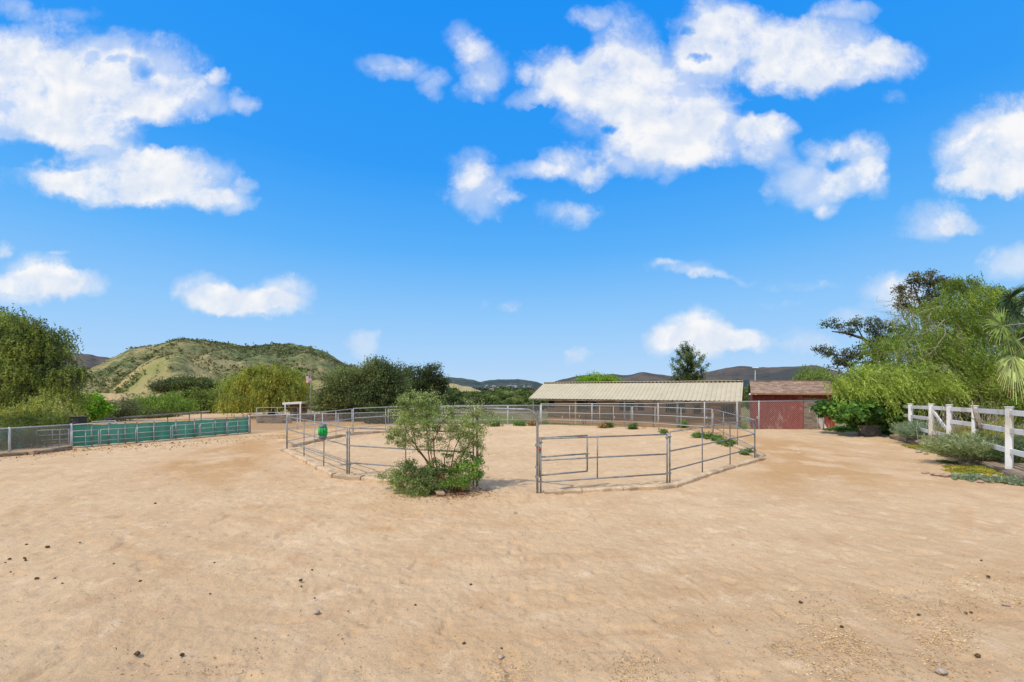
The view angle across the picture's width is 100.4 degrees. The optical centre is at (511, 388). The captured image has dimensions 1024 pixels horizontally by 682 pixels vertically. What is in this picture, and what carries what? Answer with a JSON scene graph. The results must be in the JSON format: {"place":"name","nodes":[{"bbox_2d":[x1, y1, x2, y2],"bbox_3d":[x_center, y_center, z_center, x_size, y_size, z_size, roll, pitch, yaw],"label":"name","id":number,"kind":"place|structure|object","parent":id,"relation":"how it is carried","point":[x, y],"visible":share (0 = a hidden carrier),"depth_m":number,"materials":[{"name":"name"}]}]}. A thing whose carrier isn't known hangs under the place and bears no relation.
{"place":"outdoors","nodes":[
{"label":"outdoors","id":0,"kind":"place"},
{"bbox_2d":[0,351,107,384],"bbox_3d":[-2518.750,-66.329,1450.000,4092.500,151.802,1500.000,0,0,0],"label":"hill","id":1,"kind":"structure","parent":0,"point":[90,361],"depth_m":1237.37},
{"bbox_2d":[113,354,225,394],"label":"hill","id":2,"kind":"structure","parent":0,"point":[186,366],"depth_m":191.60,"materials":[{"name":"beige plant"}]},
{"bbox_2d":[82,392,286,412],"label":"hill","id":3,"kind":"structure","parent":0,"point":[112,396],"depth_m":120.86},
{"bbox_2d":[145,376,181,393],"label":"oak tree","id":4,"kind":"object","parent":3,"relation":"on","point":[156,386],"visible":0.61,"depth_m":107.68,"materials":[{"name":"green plant"}]},
{"bbox_2d":[162,374,220,391],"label":"oak tree","id":5,"kind":"object","parent":3,"relation":"on","point":[189,382],"visible":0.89,"depth_m":108.04,"materials":[{"name":"green plant"}]},
{"bbox_2d":[77,339,413,410],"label":"hill","id":6,"kind":"structure","parent":0,"point":[320,365],"depth_m":324.98,"materials":[{"name":"plant"}]},
{"bbox_2d":[84,337,426,394],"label":"hillside scrub","id":7,"kind":"object","parent":6,"relation":"on","point":[249,348],"visible":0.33,"depth_m":339.90,"materials":[{"name":"green plant"}]},
{"bbox_2d":[430,383,480,391],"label":"hill","id":8,"kind":"structure","parent":0,"point":[462,388],"depth_m":609.93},
{"bbox_2d":[446,377,542,388],"bbox_3d":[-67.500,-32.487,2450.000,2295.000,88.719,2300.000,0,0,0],"label":"hill","id":9,"kind":"structure","parent":0,"point":[519,383],"depth_m":2059.37,"materials":[{"name":"plant"}]},
{"bbox_2d":[0,406,1023,681],"bbox_3d":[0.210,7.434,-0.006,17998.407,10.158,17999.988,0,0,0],"label":"ground","id":10,"kind":"structure","parent":0,"point":[172,516],"depth_m":5.91,"materials":[{"name":"sand"}]},
{"bbox_2d":[0,423,72,452],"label":"chain link fence","id":11,"kind":"object","parent":10,"relation":"on","point":[9,439],"visible":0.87,"depth_m":16.50,"materials":[{"name":"metal"}]},
{"bbox_2d":[0,410,90,450],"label":"shrub","id":12,"kind":"object","parent":10,"relation":"on","point":[20,421],"visible":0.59,"depth_m":18.80,"materials":[{"name":"green plant"}]},
{"bbox_2d":[0,303,104,410],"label":"pepper tree","id":13,"kind":"object","parent":10,"relation":"on","point":[30,354],"visible":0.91,"depth_m":22.47,"materials":[{"name":"green plant"}]},
{"bbox_2d":[0,376,105,424],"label":"shrub","id":14,"kind":"object","parent":10,"relation":"on","point":[55,402],"visible":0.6,"depth_m":21.63,"materials":[{"name":"green plant"}]},
{"bbox_2d":[38,446,71,453],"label":"timber sill","id":15,"kind":"structure","parent":10,"relation":"on","point":[56,449],"depth_m":16.33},
{"bbox_2d":[70,416,87,424],"bbox_3d":[-20.833,1.861,20.500,0.460,1.078,0.460,0,0,0],"label":"metal bin","id":16,"kind":"object","parent":10,"relation":"on","point":[80,419],"visible":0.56,"depth_m":20.35,"materials":[{"name":"metal"}]},
{"bbox_2d":[72,429,98,447],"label":"corral panel","id":17,"kind":"object","parent":10,"relation":"on","point":[85,441],"visible":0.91,"depth_m":17.52,"materials":[{"name":"metal"}]},
{"bbox_2d":[64,389,120,424],"bbox_3d":[-27.017,1.216,26.862,3.507,2.429,2.785,0,0,0],"label":"broadleaf tree","id":18,"kind":"object","parent":10,"relation":"on","point":[104,407],"visible":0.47,"depth_m":26.83,"materials":[{"name":"green plant"}]},
{"bbox_2d":[91,394,144,422],"bbox_3d":[-29.475,1.418,31.370,3.850,2.162,3.836,0,0,0],"label":"shrub","id":19,"kind":"object","parent":10,"relation":"on","point":[126,410],"visible":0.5,"depth_m":31.44,"materials":[{"name":"green plant"}]},
{"bbox_2d":[100,427,135,445],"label":"corral panel","id":20,"kind":"object","parent":10,"relation":"on","point":[118,434],"visible":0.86,"depth_m":18.36,"materials":[{"name":"metal"}]},
{"bbox_2d":[0,435,281,464],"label":"clod litter","id":21,"kind":"object","parent":10,"relation":"on","point":[132,447],"visible":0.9,"depth_m":17.50,"materials":[{"name":"brown soil"}]},
{"bbox_2d":[123,403,182,418],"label":"shrub","id":22,"kind":"object","parent":10,"relation":"on","point":[146,410],"visible":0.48,"depth_m":35.64,"materials":[{"name":"green plant"}]},
{"bbox_2d":[137,425,170,442],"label":"corral panel","id":23,"kind":"object","parent":10,"relation":"on","point":[153,436],"visible":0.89,"depth_m":19.36,"materials":[{"name":"metal"}]},
{"bbox_2d":[101,411,210,423],"bbox_3d":[-23.404,1.965,28.346,5.474,0.870,1.600,0,0,-37],"label":"rail fence","id":24,"kind":"object","parent":10,"relation":"on","point":[189,413],"visible":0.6,"depth_m":27.85,"materials":[{"name":"metal"}]},
{"bbox_2d":[73,417,247,446],"bbox_3d":[-16.001,2.005,20.212,0.293,1.189,6.915,0,0,32],"label":"windscreen fence","id":25,"kind":"object","parent":10,"relation":"on","point":[162,427],"visible":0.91,"depth_m":19.44,"materials":[{"name":"green fabric"}]},
{"bbox_2d":[118,388,203,414],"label":"shrub","id":26,"kind":"object","parent":10,"relation":"on","point":[178,404],"visible":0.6,"depth_m":41.32,"materials":[{"name":"green plant"}]},
{"bbox_2d":[162,385,229,411],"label":"broadleaf tree","id":27,"kind":"object","parent":10,"relation":"on","point":[205,399],"visible":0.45,"depth_m":54.21,"materials":[{"name":"green plant"}]},
{"bbox_2d":[213,397,261,413],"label":"shrub","id":28,"kind":"object","parent":10,"relation":"on","point":[240,411],"visible":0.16,"depth_m":50.56,"materials":[{"name":"green plant"}]},
{"bbox_2d":[211,362,318,418],"bbox_3d":[-20.842,0.043,35.830,8.504,4.841,6.551,0,0,0],"label":"pepper tree","id":29,"kind":"object","parent":10,"relation":"on","point":[266,387],"visible":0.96,"depth_m":34.88,"materials":[{"name":"green plant"}]},
{"bbox_2d":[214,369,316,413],"bbox_3d":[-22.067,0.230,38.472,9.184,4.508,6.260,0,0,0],"label":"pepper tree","id":30,"kind":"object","parent":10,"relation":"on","point":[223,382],"visible":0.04,"depth_m":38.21,"materials":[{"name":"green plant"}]},
{"bbox_2d":[257,415,291,422],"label":"paddock boards","id":31,"kind":"object","parent":10,"relation":"on","point":[281,419],"visible":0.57,"depth_m":29.80,"materials":[{"name":"wood"}]},
{"bbox_2d":[282,401,306,420],"bbox_3d":[-16.017,1.657,31.485,1.408,1.506,0.950,0,0,0],"label":"stall shelter","id":32,"kind":"object","parent":10,"relation":"on","point":[300,404],"visible":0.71,"depth_m":31.88,"materials":[{"name":"white wood"}]},
{"bbox_2d":[280,448,310,463],"bbox_3d":[-7.687,2.365,15.131,0.233,0.189,3.639,0,0,-40],"label":"kerb timber","id":33,"kind":"object","parent":10,"relation":"on","point":[293,454],"visible":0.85,"depth_m":14.87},
{"bbox_2d":[288,438,321,447],"bbox_3d":[-8.998,2.357,18.832,0.226,0.208,2.719,0,0,3],"label":"kerb timber","id":34,"kind":"object","parent":10,"relation":"on","point":[305,442],"visible":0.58,"depth_m":18.42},
{"bbox_2d":[286,416,347,473],"bbox_3d":[-6.695,1.755,14.274,0.051,1.390,6.429,0,0,-41],"label":"corral panel","id":35,"kind":"object","parent":10,"relation":"on","point":[323,454],"visible":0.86,"depth_m":13.36,"materials":[{"name":"metal"}]},
{"bbox_2d":[318,423,327,439],"bbox_3d":[-5.883,1.323,13.271,0.280,0.499,0.269,0,0,0],"label":"feeder drum","id":36,"kind":"object","parent":35,"relation":"hanging from","point":[322,431],"visible":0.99,"depth_m":13.18,"materials":[{"name":"green"}]},
{"bbox_2d":[248,412,388,432],"bbox_3d":[-11.641,2.258,26.280,8.175,1.684,1.112,0,0,-43],"label":"chain link fence","id":37,"kind":"object","parent":10,"relation":"on","point":[264,427],"visible":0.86,"depth_m":25.83,"materials":[{"name":"metal"}]},
{"bbox_2d":[287,409,352,448],"bbox_3d":[-8.586,1.736,19.511,0.051,1.428,5.626,0,0,5],"label":"corral panel","id":38,"kind":"object","parent":10,"relation":"on","point":[316,423],"visible":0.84,"depth_m":18.70,"materials":[{"name":"metal"}]},
{"bbox_2d":[306,460,336,477],"bbox_3d":[-5.668,2.364,12.632,0.243,0.182,2.709,0,0,-38],"label":"kerb timber","id":39,"kind":"object","parent":10,"relation":"on","point":[328,472],"visible":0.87,"depth_m":12.42,"materials":[{"name":"wood"}]},
{"bbox_2d":[301,413,343,420],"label":"paddock boards","id":40,"kind":"object","parent":10,"relation":"on","point":[329,416],"visible":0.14,"depth_m":31.73,"materials":[{"name":"wood"}]},
{"bbox_2d":[303,363,392,421],"bbox_3d":[-12.401,0.171,33.033,6.428,4.657,6.170,0,0,36],"label":"oak tree","id":41,"kind":"object","parent":10,"relation":"on","point":[336,382],"visible":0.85,"depth_m":31.66,"materials":[{"name":"green plant"}]},
{"bbox_2d":[333,473,364,480],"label":"kerb timber","id":42,"kind":"object","parent":10,"relation":"on","point":[347,477],"visible":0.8,"depth_m":11.31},
{"bbox_2d":[361,475,389,484],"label":"kerb timber","id":43,"kind":"object","parent":10,"relation":"on","point":[366,478],"visible":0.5,"depth_m":10.96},
{"bbox_2d":[339,354,416,408],"bbox_3d":[-10.823,-0.311,34.351,6.109,5.492,6.215,0,0,29],"label":"oak tree","id":44,"kind":"object","parent":10,"relation":"on","point":[385,377],"visible":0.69,"depth_m":33.32,"materials":[{"name":"green plant"}]},
{"bbox_2d":[341,393,446,423],"bbox_3d":[-9.503,1.538,33.830,6.614,2.549,9.610,0,0,25],"label":"shrub","id":45,"kind":"object","parent":10,"relation":"on","point":[371,416],"visible":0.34,"depth_m":30.57,"materials":[{"name":"green plant"}]},
{"bbox_2d":[353,404,441,431],"bbox_3d":[-6.470,1.726,25.077,0.055,1.448,6.634,0,0,34],"label":"corral panel","id":46,"kind":"object","parent":10,"relation":"on","point":[379,416],"visible":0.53,"depth_m":23.64,"materials":[{"name":"metal"}]},
{"bbox_2d":[347,427,474,485],"bbox_3d":[-2.736,1.751,11.201,3.853,1.398,0.050,0,0,20],"label":"corral panel","id":47,"kind":"object","parent":10,"relation":"on","point":[349,445],"visible":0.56,"depth_m":11.51,"materials":[{"name":"metal"}]},
{"bbox_2d":[374,457,450,497],"bbox_3d":[-2.325,2.054,10.001,1.863,0.882,1.359,0,0,0],"label":"leafy shrub","id":48,"kind":"object","parent":10,"relation":"on","point":[421,478],"visible":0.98,"depth_m":9.88,"materials":[{"name":"green plant"}]},
{"bbox_2d":[392,358,453,405],"bbox_3d":[-9.574,-0.073,39.313,6.350,5.233,8.236,0,0,43],"label":"eucalyptus tree","id":49,"kind":"object","parent":10,"relation":"on","point":[425,379],"visible":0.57,"depth_m":39.16,"materials":[{"name":"green plant"}]},
{"bbox_2d":[381,485,499,503],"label":"leaf litter","id":50,"kind":"object","parent":10,"relation":"on","point":[453,491],"visible":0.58,"depth_m":9.63,"materials":[{"name":"plant"}]},
{"bbox_2d":[380,387,500,477],"bbox_3d":[-1.698,1.108,10.348,2.909,2.331,1.857,0,0,0],"label":"leafy shrub","id":51,"kind":"object","parent":10,"relation":"on","point":[424,401],"visible":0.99,"depth_m":10.24,"materials":[{"name":"green plant"}]},
{"bbox_2d":[434,463,467,490],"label":"dead twigs","id":52,"kind":"object","parent":10,"relation":"on","point":[452,480],"visible":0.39,"depth_m":10.01,"materials":[{"name":"brown plant"}]},
{"bbox_2d":[445,394,461,408],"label":"valley tree","id":53,"kind":"object","parent":10,"relation":"on","point":[450,400],"visible":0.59,"depth_m":62.99,"materials":[{"name":"green plant"}]},
{"bbox_2d":[437,452,488,491],"bbox_3d":[-1.152,1.975,9.974,1.236,0.864,1.209,0,0,0],"label":"leafy shrub","id":54,"kind":"object","parent":10,"relation":"on","point":[473,467],"visible":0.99,"depth_m":9.92,"materials":[{"name":"green plant"}]},
{"bbox_2d":[388,405,540,423],"bbox_3d":[-3.184,2.098,29.128,10.343,2.004,0.569,0,0,-2],"label":"chain link fence","id":55,"kind":"object","parent":10,"relation":"on","point":[488,413],"visible":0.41,"depth_m":29.16,"materials":[{"name":"metal"}]},
{"bbox_2d":[461,391,480,398],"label":"valley tree","id":56,"kind":"object","parent":10,"relation":"on","point":[469,395],"visible":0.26,"depth_m":116.34,"materials":[{"name":"green plant"}]},
{"bbox_2d":[442,405,540,425],"bbox_3d":[-1.329,1.756,28.241,6.553,1.389,0.050,0,0,-7],"label":"corral panel","id":57,"kind":"object","parent":10,"relation":"on","point":[508,412],"visible":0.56,"depth_m":28.36,"materials":[{"name":"metal"}]},
{"bbox_2d":[1,433,1021,675],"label":"grit","id":58,"kind":"object","parent":10,"relation":"on","point":[480,607],"visible":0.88,"depth_m":4.29,"materials":[{"name":"gravel"}]},
{"bbox_2d":[507,396,525,410],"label":"valley tree","id":59,"kind":"object","parent":10,"relation":"on","point":[518,400],"visible":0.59,"depth_m":58.73,"materials":[{"name":"green plant"}]},
{"bbox_2d":[476,407,589,492],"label":"gate arch","id":60,"kind":"structure","parent":10,"relation":"on","point":[537,466],"depth_m":9.89,"materials":[{"name":"metal"}]},
{"bbox_2d":[525,398,545,411],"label":"valley tree","id":61,"kind":"object","parent":10,"relation":"on","point":[536,402],"visible":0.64,"depth_m":51.99,"materials":[{"name":"green plant"}]},
{"bbox_2d":[543,488,581,494],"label":"kerb timber","id":62,"kind":"object","parent":10,"relation":"on","point":[563,491],"visible":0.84,"depth_m":9.75,"materials":[{"name":"wood"}]},
{"bbox_2d":[382,415,746,428],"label":"grass","id":63,"kind":"structure","parent":10,"relation":"on","point":[504,418],"depth_m":31.34,"materials":[{"name":"green plant"}]},
{"bbox_2d":[541,405,631,425],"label":"corral panel","id":64,"kind":"object","parent":10,"relation":"on","point":[599,413],"visible":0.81,"depth_m":27.63,"materials":[{"name":"metal"}]},
{"bbox_2d":[573,370,624,382],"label":"broadleaf tree","id":65,"kind":"object","parent":10,"relation":"on","point":[596,377],"visible":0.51,"depth_m":53.84,"materials":[{"name":"green plant"}]},
{"bbox_2d":[581,486,622,492],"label":"kerb timber","id":66,"kind":"object","parent":10,"relation":"on","point":[606,489],"visible":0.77,"depth_m":9.94,"materials":[{"name":"wood"}]},
{"bbox_2d":[539,433,668,492],"bbox_3d":[2.276,1.775,10.236,3.449,1.350,0.050,0,0,-16],"label":"corral panel","id":67,"kind":"object","parent":10,"relation":"on","point":[597,457],"visible":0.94,"depth_m":10.15,"materials":[{"name":"metal"}]},
{"bbox_2d":[528,380,743,428],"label":"stable","id":68,"kind":"structure","parent":10,"relation":"on","point":[673,393],"depth_m":30.11,"materials":[{"name":"beige metal"}]},
{"bbox_2d":[665,402,685,412],"bbox_3d":[11.041,1.250,28.851,1.321,0.750,0.066,0,0,30],"label":"window","id":69,"kind":"structure","parent":68,"relation":"in","point":[681,406],"depth_m":28.85,"materials":[{"name":"glass"}]},
{"bbox_2d":[721,404,734,417],"bbox_3d":[13.796,1.400,27.261,0.851,0.850,0.066,0,0,30],"label":"window","id":70,"kind":"structure","parent":68,"relation":"in","point":[724,407],"depth_m":27.29,"materials":[{"name":"glass"}]},
{"bbox_2d":[621,483,673,490],"bbox_3d":[3.259,2.373,10.257,1.333,0.137,0.207,0,0,-12],"label":"kerb timber","id":71,"kind":"object","parent":10,"relation":"on","point":[664,486],"visible":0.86,"depth_m":10.19,"materials":[{"name":"wood"}]},
{"bbox_2d":[632,406,712,433],"bbox_3d":[9.136,1.755,24.762,0.050,1.390,4.996,0,0,-41],"label":"corral panel","id":72,"kind":"object","parent":10,"relation":"on","point":[670,415],"visible":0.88,"depth_m":24.67,"materials":[{"name":"metal"}]},
{"bbox_2d":[541,400,823,429],"bbox_3d":[10.123,1.675,26.790,16.971,2.050,0.860,0,0,13],"label":"chain link fence","id":73,"kind":"object","parent":10,"relation":"on","point":[689,411],"visible":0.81,"depth_m":26.06,"materials":[{"name":"metal"}]},
{"bbox_2d":[666,340,709,381],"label":"pine tree","id":74,"kind":"object","parent":10,"relation":"on","point":[691,365],"visible":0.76,"depth_m":41.65,"materials":[{"name":"green plant"}]},
{"bbox_2d":[672,472,707,487],"bbox_3d":[4.630,2.371,11.093,1.923,0.148,0.200,0,0,-44],"label":"kerb timber","id":75,"kind":"object","parent":10,"relation":"on","point":[690,479],"visible":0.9,"depth_m":10.99,"materials":[{"name":"wood"}]},
{"bbox_2d":[668,419,755,482],"bbox_3d":[6.213,1.752,12.805,6.132,1.396,0.050,0,0,-42],"label":"corral panel","id":76,"kind":"object","parent":10,"relation":"on","point":[702,444],"visible":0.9,"depth_m":12.09,"materials":[{"name":"metal"}]},
{"bbox_2d":[704,464,735,475],"bbox_3d":[6.060,2.373,12.413,1.893,0.140,0.208,0,0,-42],"label":"kerb timber","id":77,"kind":"object","parent":10,"relation":"on","point":[720,469],"visible":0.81,"depth_m":12.29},
{"bbox_2d":[713,409,753,446],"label":"corral panel","id":78,"kind":"object","parent":10,"relation":"on","point":[731,425],"visible":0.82,"depth_m":18.18,"materials":[{"name":"metal"}]},
{"bbox_2d":[732,456,765,466],"bbox_3d":[7.694,2.375,13.858,2.392,0.139,0.219,0,0,-41],"label":"kerb timber","id":79,"kind":"object","parent":10,"relation":"on","point":[748,461],"visible":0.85,"depth_m":13.77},
{"bbox_2d":[479,494,1023,681],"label":"straw litter","id":80,"kind":"object","parent":10,"relation":"on","point":[806,664],"visible":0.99,"depth_m":4.03,"materials":[{"name":"beige plant"}]},
{"bbox_2d":[748,380,835,428],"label":"shed","id":81,"kind":"structure","parent":10,"relation":"on","point":[785,393],"depth_m":31.20,"materials":[{"name":"red paint"}]},
{"bbox_2d":[773,399,802,428],"bbox_3d":[20.013,1.935,30.961,1.860,2.430,0.040,0,0,27],"label":"sliding door","id":82,"kind":"structure","parent":81,"relation":"in","point":[796,423],"depth_m":30.95,"materials":[{"name":"red paint"}]},
{"bbox_2d":[804,401,824,428],"bbox_3d":[21.419,1.965,30.239,1.200,2.370,0.040,0,0,27],"label":"weathered door","id":83,"kind":"structure","parent":81,"relation":"in","point":[813,421],"depth_m":30.32,"materials":[{"name":"wood"}]},
{"bbox_2d":[791,364,837,385],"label":"broadleaf tree","id":84,"kind":"object","parent":10,"relation":"on","point":[818,374],"visible":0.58,"depth_m":43.48,"materials":[{"name":"green plant"}]},
{"bbox_2d":[822,425,857,432],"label":"ground cover","id":85,"kind":"object","parent":10,"relation":"on","point":[838,429],"visible":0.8,"depth_m":24.11,"materials":[{"name":"green plant"}]},
{"bbox_2d":[810,314,917,374],"bbox_3d":[25.540,-1.332,31.025,7.479,8.185,2.629,0,0,0],"label":"eucalyptus tree","id":86,"kind":"object","parent":10,"relation":"on","point":[842,361],"visible":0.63,"depth_m":30.93,"materials":[{"name":"green plant"}]},
{"bbox_2d":[855,424,882,436],"bbox_3d":[18.160,2.107,21.683,1.204,0.587,0.746,0,0,0],"label":"trough","id":87,"kind":"object","parent":10,"relation":"on","point":[870,430],"visible":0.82,"depth_m":21.39,"materials":[{"name":"black rubber"}]},
{"bbox_2d":[808,393,919,431],"bbox_3d":[18.407,1.222,22.107,4.911,2.370,3.281,0,0,0],"label":"fig tree","id":88,"kind":"object","parent":87,"relation":"in","point":[841,413],"visible":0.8,"depth_m":21.31,"materials":[{"name":"green plant"}]},
{"bbox_2d":[889,434,921,444],"bbox_3d":[17.742,2.330,19.152,0.234,0.324,3.360,0,0,23],"label":"bed timber","id":89,"kind":"object","parent":10,"relation":"on","point":[902,439],"visible":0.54,"depth_m":19.19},
{"bbox_2d":[886,268,956,403],"bbox_3d":[29.116,-2.982,30.000,4.695,11.229,2.238,0,0,0],"label":"eucalyptus tree","id":90,"kind":"object","parent":10,"relation":"on","point":[928,282],"visible":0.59,"depth_m":29.89,"materials":[{"name":"green plant"}]},
{"bbox_2d":[822,272,1023,429],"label":"willow tree","id":91,"kind":"object","parent":10,"relation":"on","point":[937,380],"visible":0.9,"depth_m":22.27,"materials":[{"name":"green plant"}]},
{"bbox_2d":[911,400,981,427],"bbox_3d":[23.946,1.324,24.298,4.311,1.946,3.350,0,0,24],"label":"shrub","id":92,"kind":"object","parent":10,"relation":"on","point":[915,412],"visible":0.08,"depth_m":23.67,"materials":[{"name":"green plant"}]},
{"bbox_2d":[894,427,1023,473],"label":"garden bed","id":93,"kind":"object","parent":10,"relation":"on","point":[1018,467],"visible":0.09,"depth_m":12.24,"materials":[{"name":"soil"}]},
{"bbox_2d":[888,418,956,438],"bbox_3d":[17.956,1.731,18.611,2.973,0.991,1.464,0,0,0],"label":"sage bush","id":94,"kind":"object","parent":93,"relation":"on","point":[908,432],"visible":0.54,"depth_m":18.52,"materials":[{"name":"green plant"}]},
{"bbox_2d":[899,404,1023,468],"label":"rail fence","id":95,"kind":"object","parent":93,"relation":"on","point":[1008,429],"visible":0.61,"depth_m":13.25,"materials":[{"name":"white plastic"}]},
{"bbox_2d":[961,401,1003,430],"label":"dead branches","id":96,"kind":"object","parent":95,"relation":"attached to","point":[977,421],"visible":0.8,"depth_m":13.46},
{"bbox_2d":[916,395,1016,441],"bbox_3d":[17.131,1.160,15.965,3.380,1.897,1.479,0,0,10],"label":"dead shrub","id":97,"kind":"object","parent":93,"relation":"on","point":[997,416],"visible":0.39,"depth_m":16.02,"materials":[{"name":"plant"}]},
{"bbox_2d":[932,423,1002,436],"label":"grass clump","id":98,"kind":"object","parent":93,"relation":"on","point":[961,428],"visible":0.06,"depth_m":16.62,"materials":[{"name":"green plant"}]},
{"bbox_2d":[914,428,1023,460],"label":"sage bush","id":99,"kind":"object","parent":93,"relation":"on","point":[959,446],"visible":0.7,"depth_m":13.27,"materials":[{"name":"green plant"}]},
{"bbox_2d":[945,371,1023,425],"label":"shrub","id":100,"kind":"object","parent":93,"relation":"on","point":[1003,400],"visible":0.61,"depth_m":20.68,"materials":[{"name":"green plant"}]},
{"bbox_2d":[960,417,1023,441],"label":"grass clump","id":101,"kind":"object","parent":93,"relation":"on","point":[992,432],"visible":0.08,"depth_m":13.99,"materials":[{"name":"green plant"}]},
{"bbox_2d":[982,284,1023,404],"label":"fan palm","id":102,"kind":"object","parent":93,"relation":"on","point":[1011,364],"visible":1,"depth_m":11.93,"materials":[{"name":"green plant"}]},
{"bbox_2d":[982,439,1023,462],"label":"sage bush","id":103,"kind":"object","parent":93,"relation":"on","point":[1001,457],"visible":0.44,"depth_m":12.54,"materials":[{"name":"green plant"}]},
{"bbox_2d":[941,465,1004,476],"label":"ground cover","id":104,"kind":"object","parent":10,"relation":"on","point":[986,471],"visible":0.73,"depth_m":12.27,"materials":[{"name":"yellow plant"}]},
{"bbox_2d":[950,472,995,482],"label":"ground cover","id":105,"kind":"object","parent":10,"relation":"on","point":[969,476],"visible":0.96,"depth_m":11.29,"materials":[{"name":"green plant"}]},
{"bbox_2d":[962,458,1023,476],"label":"bed timber","id":106,"kind":"object","parent":10,"relation":"on","point":[997,468],"visible":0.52,"depth_m":12.27,"materials":[{"name":"wood"}]},
{"bbox_2d":[991,475,1023,485],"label":"ground cover","id":107,"kind":"object","parent":10,"relation":"on","point":[1014,480],"visible":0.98,"depth_m":10.91,"materials":[{"name":"green plant"}]},
{"bbox_2d":[0,0,1023,383],"label":"sky","id":108,"kind":"structure","parent":0,"point":[540,191],"materials":[{"name":"blue"}]},
{"bbox_2d":[528,365,849,389],"bbox_3d":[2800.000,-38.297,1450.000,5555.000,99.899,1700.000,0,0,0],"label":"hill","id":109,"kind":"structure","parent":0,"point":[762,373],"depth_m":1219.00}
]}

